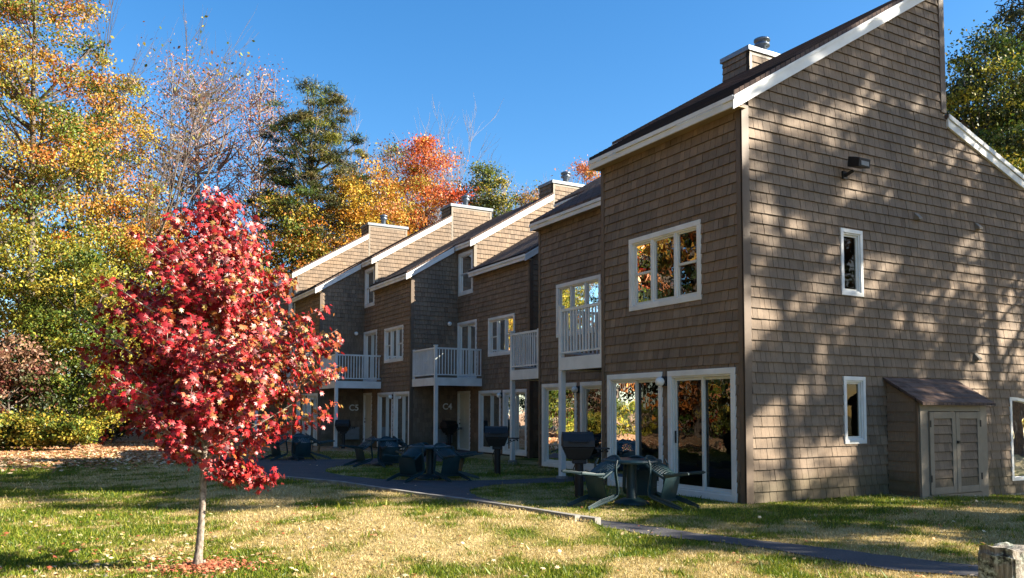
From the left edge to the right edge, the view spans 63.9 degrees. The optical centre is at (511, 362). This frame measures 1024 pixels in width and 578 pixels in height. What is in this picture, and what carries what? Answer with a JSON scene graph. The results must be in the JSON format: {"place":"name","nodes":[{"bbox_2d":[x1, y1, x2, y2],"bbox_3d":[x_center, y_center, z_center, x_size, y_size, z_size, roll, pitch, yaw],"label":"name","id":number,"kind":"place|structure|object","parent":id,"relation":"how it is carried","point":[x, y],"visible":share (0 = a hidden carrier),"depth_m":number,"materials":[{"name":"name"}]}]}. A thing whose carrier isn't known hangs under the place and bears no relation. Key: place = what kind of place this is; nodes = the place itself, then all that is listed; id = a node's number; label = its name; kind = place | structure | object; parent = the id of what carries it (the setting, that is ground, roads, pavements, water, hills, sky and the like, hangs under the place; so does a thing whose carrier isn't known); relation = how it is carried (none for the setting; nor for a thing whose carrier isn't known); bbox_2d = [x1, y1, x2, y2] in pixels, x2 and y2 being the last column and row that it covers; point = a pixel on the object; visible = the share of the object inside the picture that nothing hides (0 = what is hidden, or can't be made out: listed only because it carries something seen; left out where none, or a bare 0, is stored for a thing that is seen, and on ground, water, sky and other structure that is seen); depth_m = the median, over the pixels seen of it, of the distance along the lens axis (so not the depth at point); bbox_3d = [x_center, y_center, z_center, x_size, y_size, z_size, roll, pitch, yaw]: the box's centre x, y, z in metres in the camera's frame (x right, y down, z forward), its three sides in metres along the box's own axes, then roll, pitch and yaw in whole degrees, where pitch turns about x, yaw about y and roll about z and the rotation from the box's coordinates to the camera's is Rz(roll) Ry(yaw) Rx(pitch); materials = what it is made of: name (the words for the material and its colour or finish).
{"place":"outdoors","nodes":[
{"label":"outdoors","id":0,"kind":"place"},
{"bbox_2d":[0,412,1023,577],"bbox_3d":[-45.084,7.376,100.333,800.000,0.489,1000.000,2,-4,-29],"label":"ground","id":1,"kind":"structure","parent":0,"point":[521,460],"depth_m":10.36,"materials":[{"name":"green plant"}]},
{"bbox_2d":[0,409,38,450],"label":"bush","id":2,"kind":"object","parent":1,"relation":"on","point":[4,430],"visible":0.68,"depth_m":29.65,"materials":[{"name":"yellow plant"}]},
{"bbox_2d":[2,407,63,450],"bbox_3d":[-17.236,2.563,29.997,2.351,1.892,2.222,2,-4,-29],"label":"bush","id":3,"kind":"object","parent":1,"relation":"on","point":[29,437],"visible":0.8,"depth_m":29.51,"materials":[{"name":"yellow plant"}]},
{"bbox_2d":[0,329,81,447],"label":"brown bush","id":4,"kind":"object","parent":1,"relation":"on","point":[34,368],"visible":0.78,"depth_m":31.00,"materials":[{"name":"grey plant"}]},
{"bbox_2d":[39,414,102,449],"bbox_3d":[-16.071,2.664,30.032,2.364,1.700,2.209,2,-4,-29],"label":"bush","id":5,"kind":"object","parent":1,"relation":"on","point":[70,432],"visible":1,"depth_m":29.62,"materials":[{"name":"yellow plant"}]},
{"bbox_2d":[0,206,145,420],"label":"woodland tree","id":6,"kind":"object","parent":1,"relation":"on","point":[68,228],"visible":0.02,"depth_m":51.08,"materials":[{"name":"green plant"}]},
{"bbox_2d":[0,0,150,442],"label":"orange tree","id":7,"kind":"object","parent":1,"relation":"on","point":[30,241],"visible":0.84,"depth_m":35.26,"materials":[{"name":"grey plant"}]},
{"bbox_2d":[0,246,157,445],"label":"green tree","id":8,"kind":"object","parent":1,"relation":"on","point":[45,328],"visible":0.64,"depth_m":32.69,"materials":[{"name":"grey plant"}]},
{"bbox_2d":[48,69,176,440],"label":"yellow tree","id":9,"kind":"object","parent":1,"relation":"on","point":[130,243],"visible":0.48,"depth_m":40.30,"materials":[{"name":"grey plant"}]},
{"bbox_2d":[69,349,160,442],"bbox_3d":[-17.226,1.644,36.045,4.597,4.433,4.612,2,-4,-29],"label":"dark bush","id":10,"kind":"object","parent":1,"relation":"on","point":[118,430],"visible":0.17,"depth_m":35.91,"materials":[{"name":"green plant"}]},
{"bbox_2d":[0,0,277,438],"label":"bare tree","id":11,"kind":"object","parent":1,"relation":"on","point":[200,105],"visible":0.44,"depth_m":41.20,"materials":[{"name":"brown plant"}]},
{"bbox_2d":[0,440,283,473],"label":"leaf litter","id":12,"kind":"object","parent":1,"relation":"on","point":[115,447],"visible":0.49,"depth_m":26.39,"materials":[{"name":"brown plant"}]},
{"bbox_2d":[90,195,199,438],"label":"yellow green tree","id":13,"kind":"object","parent":1,"relation":"on","point":[167,226],"visible":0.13,"depth_m":41.86,"materials":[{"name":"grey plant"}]},
{"bbox_2d":[108,33,237,430],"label":"sparse tree","id":14,"kind":"object","parent":1,"relation":"on","point":[170,181],"visible":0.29,"depth_m":46.63,"materials":[{"name":"brown plant"}]},
{"bbox_2d":[135,266,252,389],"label":"olive tree","id":15,"kind":"object","parent":1,"relation":"on","point":[183,343],"depth_m":42.31,"materials":[{"name":"green plant"}]},
{"bbox_2d":[142,50,270,282],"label":"sparse tree","id":16,"kind":"object","parent":1,"relation":"on","point":[221,165],"visible":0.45,"depth_m":47.51,"materials":[{"name":"brown plant"}]},
{"bbox_2d":[74,184,346,567],"bbox_3d":[-2.760,0.182,7.685,2.371,3.715,2.298,2,-4,-29],"label":"maple tree","id":17,"kind":"object","parent":1,"relation":"on","point":[194,404],"visible":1,"depth_m":7.45,"materials":[{"name":"red plant"}]},
{"bbox_2d":[128,551,304,577],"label":"bark mulch","id":18,"kind":"object","parent":1,"relation":"on","point":[211,563],"visible":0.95,"depth_m":7.52,"materials":[{"name":"red plant"}]},
{"bbox_2d":[214,49,300,287],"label":"sparse tree","id":19,"kind":"object","parent":1,"relation":"on","point":[257,103],"visible":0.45,"depth_m":50.51,"materials":[{"name":"brown plant"}]},
{"bbox_2d":[237,185,341,287],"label":"amber tree","id":20,"kind":"object","parent":1,"relation":"on","point":[305,250],"visible":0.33,"depth_m":44.64,"materials":[{"name":"yellow plant"}]},
{"bbox_2d":[280,435,311,459],"bbox_3d":[-6.630,2.584,25.129,0.970,0.725,0.970,-3,-5,43],"label":"patio table","id":21,"kind":"object","parent":1,"relation":"on","point":[294,451],"visible":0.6,"depth_m":24.95,"materials":[{"name":"green plastic"}]},
{"bbox_2d":[241,74,378,270],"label":"pine tree","id":22,"kind":"object","parent":1,"relation":"on","point":[310,175],"visible":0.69,"depth_m":45.55,"materials":[{"name":"green plant"}]},
{"bbox_2d":[0,485,634,577],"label":"fallen leaves","id":23,"kind":"object","parent":1,"relation":"on","point":[143,560],"visible":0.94,"depth_m":8.30,"materials":[{"name":"brown plant"}]},
{"bbox_2d":[305,433,334,458],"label":"patio chair","id":24,"kind":"object","parent":1,"relation":"on","point":[317,453],"visible":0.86,"depth_m":25.18,"materials":[{"name":"green plastic"}]},
{"bbox_2d":[335,420,354,448],"bbox_3d":[-6.546,2.853,32.335,0.820,1.228,0.480,0,-3,-1],"label":"post grill","id":25,"kind":"object","parent":1,"relation":"on","point":[343,428],"visible":0.96,"depth_m":32.25,"materials":[{"name":"black metal"}]},
{"bbox_2d":[340,436,374,466],"bbox_3d":[-4.061,2.374,22.040,0.904,0.654,0.590,-11,5,-39],"label":"patio chair","id":26,"kind":"object","parent":1,"relation":"on","point":[360,456],"visible":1,"depth_m":21.96,"materials":[{"name":"green plastic"}]},
{"bbox_2d":[295,151,429,263],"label":"golden tree","id":27,"kind":"object","parent":1,"relation":"on","point":[344,188],"visible":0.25,"depth_m":46.60,"materials":[{"name":"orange plant"}]},
{"bbox_2d":[365,438,399,465],"bbox_3d":[-3.542,2.435,22.461,0.970,0.725,0.970,-3,-5,43],"label":"patio table","id":28,"kind":"object","parent":1,"relation":"on","point":[377,463],"visible":0.63,"depth_m":22.24,"materials":[{"name":"green plastic"}]},
{"bbox_2d":[377,436,405,467],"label":"patio chair","id":29,"kind":"object","parent":1,"relation":"on","point":[387,449],"visible":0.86,"depth_m":21.87,"materials":[{"name":"green plastic"}]},
{"bbox_2d":[297,99,493,256],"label":"bare tree","id":30,"kind":"object","parent":1,"relation":"on","point":[367,143],"depth_m":56.68,"materials":[{"name":"brown plant"}]},
{"bbox_2d":[392,436,413,454],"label":"patio chair","id":31,"kind":"object","parent":1,"relation":"on","point":[401,443],"visible":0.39,"depth_m":22.53,"materials":[{"name":"green plastic"}]},
{"bbox_2d":[362,134,445,235],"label":"brown tree","id":32,"kind":"object","parent":1,"relation":"on","point":[393,150],"visible":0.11,"depth_m":54.52,"materials":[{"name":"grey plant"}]},
{"bbox_2d":[395,442,429,472],"bbox_3d":[-2.176,2.183,18.582,0.590,0.654,0.904,2,-14,-34],"label":"patio chair","id":33,"kind":"object","parent":1,"relation":"on","point":[418,464],"visible":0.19,"depth_m":18.65,"materials":[{"name":"green plastic"}]},
{"bbox_2d":[347,132,493,237],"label":"orange red tree","id":34,"kind":"object","parent":1,"relation":"on","point":[421,179],"visible":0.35,"depth_m":49.99,"materials":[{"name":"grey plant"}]},
{"bbox_2d":[408,445,451,479],"bbox_3d":[-1.803,2.181,18.034,0.970,0.725,0.970,-3,-5,43],"label":"patio table","id":35,"kind":"object","parent":1,"relation":"on","point":[429,474],"visible":0.87,"depth_m":17.94,"materials":[{"name":"green plastic"}]},
{"bbox_2d":[278,476,600,524],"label":"kerb","id":36,"kind":"structure","parent":1,"relation":"on","point":[503,505],"depth_m":12.57,"materials":[{"name":"grey concrete"}]},
{"bbox_2d":[373,93,520,234],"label":"bare tree","id":37,"kind":"object","parent":1,"relation":"on","point":[438,209],"visible":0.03,"depth_m":57.52,"materials":[{"name":"brown plant"}]},
{"bbox_2d":[440,420,461,445],"bbox_3d":[-2.264,2.788,31.052,0.820,1.228,0.480,3,-5,-43],"label":"post grill","id":38,"kind":"object","parent":1,"relation":"on","point":[449,428],"visible":0.99,"depth_m":30.91,"materials":[{"name":"black metal"}]},
{"bbox_2d":[444,443,483,478],"bbox_3d":[-1.178,2.166,18.254,0.904,0.654,0.590,12,-7,-18],"label":"patio chair","id":39,"kind":"object","parent":1,"relation":"on","point":[461,462],"visible":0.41,"depth_m":18.12,"materials":[{"name":"green plastic"}]},
{"bbox_2d":[447,160,520,218],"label":"evergreen tree","id":40,"kind":"object","parent":1,"relation":"on","point":[486,185],"visible":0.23,"depth_m":50.51,"materials":[{"name":"green plant"}]},
{"bbox_2d":[0,457,998,577],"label":"scattered leaves","id":41,"kind":"object","parent":1,"relation":"on","point":[556,566],"visible":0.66,"depth_m":9.17,"materials":[{"name":"brown plant"}]},
{"bbox_2d":[464,147,538,214],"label":"bare tree","id":42,"kind":"object","parent":1,"relation":"on","point":[503,187],"depth_m":58.01,"materials":[{"name":"brown plant"}]},
{"bbox_2d":[485,426,518,473],"bbox_3d":[-0.237,2.114,19.420,0.820,1.228,0.480,0,-3,-1],"label":"post grill","id":43,"kind":"object","parent":1,"relation":"on","point":[496,437],"visible":0.98,"depth_m":19.32,"materials":[{"name":"black metal"}]},
{"bbox_2d":[449,172,575,214],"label":"bare tree","id":44,"kind":"object","parent":1,"relation":"on","point":[516,190],"visible":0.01,"depth_m":56.36,"materials":[{"name":"orange plant"}]},
{"bbox_2d":[509,180,541,207],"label":"rusty tree","id":45,"kind":"object","parent":1,"relation":"on","point":[529,198],"visible":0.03,"depth_m":52.06,"materials":[{"name":"orange plant"}]},
{"bbox_2d":[524,161,584,203],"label":"bare tree","id":46,"kind":"object","parent":1,"relation":"on","point":[569,178],"depth_m":59.06,"materials":[{"name":"brown plant"}]},
{"bbox_2d":[554,155,600,184],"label":"pink tree","id":47,"kind":"object","parent":1,"relation":"on","point":[590,174],"visible":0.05,"depth_m":56.57,"materials":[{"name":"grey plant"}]},
{"bbox_2d":[561,432,609,497],"bbox_3d":[1.279,1.816,14.263,0.820,1.228,0.480,0,-3,-1],"label":"post grill","id":48,"kind":"object","parent":1,"relation":"on","point":[578,448],"visible":0.98,"depth_m":14.16,"materials":[{"name":"black metal"}]},
{"bbox_2d":[561,455,620,509],"bbox_3d":[1.327,1.849,12.841,0.904,0.654,0.590,-11,3,-31],"label":"patio chair","id":49,"kind":"object","parent":1,"relation":"on","point":[595,477],"visible":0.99,"depth_m":12.78,"materials":[{"name":"green plastic"}]},
{"bbox_2d":[229,0,1023,504],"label":"townhouse row","id":50,"kind":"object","parent":1,"relation":"on","point":[763,276],"visible":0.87,"depth_m":15.82,"materials":[{"name":"wood"}]},
{"bbox_2d":[286,394,292,441],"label":"entry door","id":51,"kind":"structure","parent":50,"relation":"in","point":[289,410],"depth_m":38.89,"materials":[{"name":"beige paint"}]},
{"bbox_2d":[287,337,296,383],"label":"balcony door","id":52,"kind":"structure","parent":50,"relation":"in","point":[293,349],"depth_m":38.88,"materials":[{"name":"white plastic"}]},
{"bbox_2d":[288,281,295,317],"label":"window","id":53,"kind":"structure","parent":50,"relation":"in","point":[292,305],"depth_m":39.29,"materials":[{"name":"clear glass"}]},
{"bbox_2d":[296,394,306,442],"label":"sliding door","id":54,"kind":"structure","parent":50,"relation":"in","point":[303,408],"depth_m":37.08,"materials":[{"name":"white plastic"}]},
{"bbox_2d":[301,333,314,367],"bbox_3d":[-8.980,-0.524,36.285,0.114,1.400,2.050,2,-4,-29],"label":"window","id":55,"kind":"structure","parent":50,"relation":"in","point":[310,353],"depth_m":36.23,"materials":[{"name":"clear glass"}]},
{"bbox_2d":[306,393,317,445],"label":"sliding door","id":56,"kind":"structure","parent":50,"relation":"in","point":[313,397],"depth_m":35.47,"materials":[{"name":"white plastic"}]},
{"bbox_2d":[363,393,371,445],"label":"entry door","id":57,"kind":"structure","parent":50,"relation":"in","point":[367,397],"depth_m":35.17,"materials":[{"name":"beige paint"}]},
{"bbox_2d":[364,266,374,307],"bbox_3d":[-6.065,-3.237,35.268,0.144,1.670,1.220,2,-4,-29],"label":"window","id":58,"kind":"structure","parent":50,"relation":"in","point":[369,296],"depth_m":35.43,"materials":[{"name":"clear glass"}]},
{"bbox_2d":[363,329,376,381],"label":"balcony door","id":59,"kind":"structure","parent":50,"relation":"in","point":[370,337],"depth_m":35.10,"materials":[{"name":"white plastic"}]},
{"bbox_2d":[377,392,392,446],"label":"sliding door","id":60,"kind":"structure","parent":50,"relation":"in","point":[384,404],"depth_m":33.34,"materials":[{"name":"glass"}]},
{"bbox_2d":[384,325,403,362],"bbox_3d":[-4.664,-0.731,32.576,0.114,1.400,2.050,2,-4,-29],"label":"window","id":61,"kind":"structure","parent":50,"relation":"in","point":[393,336],"depth_m":32.66,"materials":[{"name":"clear glass"}]},
{"bbox_2d":[393,391,408,449],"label":"sliding door","id":62,"kind":"structure","parent":50,"relation":"in","point":[400,399],"depth_m":31.74,"materials":[{"name":"white glass"}]},
{"bbox_2d":[457,391,470,450],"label":"entry door","id":63,"kind":"structure","parent":50,"relation":"in","point":[463,397],"depth_m":31.39,"materials":[{"name":"beige paint"}]},
{"bbox_2d":[458,249,472,296],"bbox_3d":[-1.734,-3.445,31.534,0.144,1.670,1.260,2,-4,-29],"label":"window","id":64,"kind":"structure","parent":50,"relation":"in","point":[465,259],"depth_m":31.65,"materials":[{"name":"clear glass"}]},
{"bbox_2d":[457,319,476,377],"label":"balcony door","id":65,"kind":"structure","parent":50,"relation":"in","point":[467,330],"depth_m":31.34,"materials":[{"name":"white plastic"}]},
{"bbox_2d":[478,390,500,453],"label":"sliding door","id":66,"kind":"structure","parent":50,"relation":"in","point":[489,405],"depth_m":29.70,"materials":[{"name":"white glass"}]},
{"bbox_2d":[488,313,514,356],"bbox_3d":[-0.348,-0.960,28.869,0.114,1.395,1.950,2,-4,-29],"label":"window","id":67,"kind":"structure","parent":50,"relation":"in","point":[499,327],"depth_m":29.00,"materials":[{"name":"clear glass"}]},
{"bbox_2d":[502,389,526,455],"bbox_3d":[0.138,2.010,27.853,0.156,2.220,1.640,2,-4,-29],"label":"sliding door","id":68,"kind":"structure","parent":50,"relation":"in","point":[520,394],"depth_m":27.78,"materials":[{"name":"white glass"}]},
{"bbox_2d":[542,382,576,469],"bbox_3d":[1.290,1.650,21.654,0.156,2.220,1.700,2,-4,-29],"label":"sliding door","id":69,"kind":"structure","parent":50,"relation":"in","point":[550,441],"depth_m":21.95,"materials":[{"name":"glass"}]},
{"bbox_2d":[556,274,600,337],"bbox_3d":[1.720,-1.422,21.037,0.114,1.415,2.040,2,-4,-29],"label":"balcony door","id":70,"kind":"structure","parent":50,"relation":"in","point":[584,291],"depth_m":21.06,"materials":[{"name":"clear glass"}]},
{"bbox_2d":[580,381,601,471],"bbox_3d":[2.199,1.558,20.034,0.156,2.220,1.700,2,-4,-29],"label":"sliding door","id":71,"kind":"structure","parent":50,"relation":"in","point":[590,392],"depth_m":20.39,"materials":[{"name":"glass"}]},
{"bbox_2d":[607,372,663,492],"bbox_3d":[2.403,1.314,15.851,0.156,2.220,1.710,2,-4,-29],"label":"sliding door","id":72,"kind":"structure","parent":50,"relation":"in","point":[634,400],"depth_m":15.92,"materials":[{"name":"glass"}]},
{"bbox_2d":[629,219,701,311],"bbox_3d":[2.836,-1.759,15.230,0.114,1.415,2.040,2,-4,-29],"label":"window","id":73,"kind":"structure","parent":50,"relation":"in","point":[665,265],"depth_m":15.20,"materials":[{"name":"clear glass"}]},
{"bbox_2d":[667,367,737,502],"bbox_3d":[3.315,1.222,14.227,0.156,2.220,1.700,2,-4,-29],"label":"sliding door","id":74,"kind":"structure","parent":50,"relation":"in","point":[701,403],"depth_m":14.21,"materials":[{"name":"white plastic"}]},
{"bbox_2d":[839,228,863,296],"bbox_3d":[6.084,-1.798,14.774,0.585,1.205,0.114,2,-4,-29],"label":"window","id":75,"kind":"structure","parent":50,"relation":"in","point":[851,241],"depth_m":14.81,"materials":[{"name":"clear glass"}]},
{"bbox_2d":[842,376,866,443],"bbox_3d":[6.073,0.840,14.617,0.575,1.190,0.114,2,-4,-29],"label":"window","id":76,"kind":"structure","parent":50,"relation":"in","point":[854,388],"depth_m":14.65,"materials":[{"name":"clear glass"}]},
{"bbox_2d":[1009,397,1023,480],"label":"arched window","id":77,"kind":"structure","parent":50,"relation":"in","point":[1016,408],"depth_m":17.08,"materials":[{"name":"glass"}]},
{"bbox_2d":[601,457,661,505],"bbox_3d":[1.925,1.907,13.201,0.970,0.725,0.970,-3,-5,43],"label":"patio table","id":78,"kind":"object","parent":1,"relation":"on","point":[631,498],"visible":0.92,"depth_m":13.11,"materials":[{"name":"green plastic"}]},
{"bbox_2d":[622,455,666,496],"bbox_3d":[2.197,1.919,13.765,0.590,0.654,0.904,-1,-13,26],"label":"patio chair","id":79,"kind":"object","parent":1,"relation":"on","point":[642,479],"visible":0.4,"depth_m":13.74,"materials":[{"name":"green plastic"}]},
{"bbox_2d":[644,455,705,510],"bbox_3d":[2.439,1.847,12.760,0.904,0.654,0.590,12,5,41],"label":"patio chair","id":80,"kind":"object","parent":1,"relation":"on","point":[671,478],"visible":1,"depth_m":12.69,"materials":[{"name":"green plastic"}]},
{"bbox_2d":[883,377,995,496],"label":"utility shed","id":81,"kind":"structure","parent":1,"relation":"on","point":[949,454],"depth_m":14.81,"materials":[{"name":"brown wood"}]},
{"bbox_2d":[928,412,957,494],"bbox_3d":[7.716,1.609,14.685,0.755,1.460,0.045,2,-4,-29],"label":"shed door","id":82,"kind":"structure","parent":81,"relation":"in","point":[941,425],"depth_m":14.68,"materials":[{"name":"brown wood"}]},
{"bbox_2d":[955,412,982,492],"bbox_3d":[8.388,1.632,15.050,0.755,1.460,0.065,2,-4,-29],"label":"shed door","id":83,"kind":"structure","parent":81,"relation":"in","point":[968,424],"depth_m":15.06,"materials":[{"name":"brown wood"}]},
{"bbox_2d":[945,10,1023,174],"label":"green gold tree","id":84,"kind":"object","parent":1,"relation":"on","point":[979,120],"visible":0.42,"depth_m":31.02,"materials":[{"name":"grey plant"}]},
{"bbox_2d":[956,0,1023,161],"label":"dark conifer","id":85,"kind":"object","parent":1,"relation":"on","point":[1014,13],"visible":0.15,"depth_m":35.22,"materials":[{"name":"green plant"}]},
{"bbox_2d":[978,542,1023,577],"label":"stump post","id":86,"kind":"object","parent":1,"relation":"on","point":[1002,560],"visible":1,"depth_m":4.83,"materials":[{"name":"grey wood"}]},
{"bbox_2d":[0,0,1023,410],"label":"sky","id":87,"kind":"structure","parent":0,"point":[569,79],"materials":[{"name":"blue"}]},
{"bbox_2d":[163,450,977,575],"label":"path","id":88,"kind":"structure","parent":0,"point":[308,468],"depth_m":12.24,"materials":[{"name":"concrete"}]},
{"bbox_2d":[260,433,288,460],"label":"patio chair","id":89,"kind":"object","parent":88,"relation":"on","point":[276,453],"visible":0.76,"depth_m":24.57,"materials":[{"name":"green plastic"}]},
{"bbox_2d":[291,433,317,460],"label":"patio chair","id":90,"kind":"object","parent":88,"relation":"on","point":[303,449],"visible":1,"depth_m":24.57,"materials":[{"name":"green plastic"}]},
{"bbox_2d":[383,443,424,482],"bbox_3d":[-2.211,2.111,17.470,0.590,0.654,0.904,-2,7,36],"label":"patio chair","id":91,"kind":"object","parent":88,"relation":"on","point":[406,460],"visible":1,"depth_m":17.44,"materials":[{"name":"green plastic"}]},
{"bbox_2d":[433,443,474,481],"bbox_3d":[-1.329,2.118,17.551,0.590,0.654,0.904,3,6,-44],"label":"patio chair","id":92,"kind":"object","parent":88,"relation":"on","point":[451,461],"visible":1,"depth_m":17.50,"materials":[{"name":"green plastic"}]}
]}

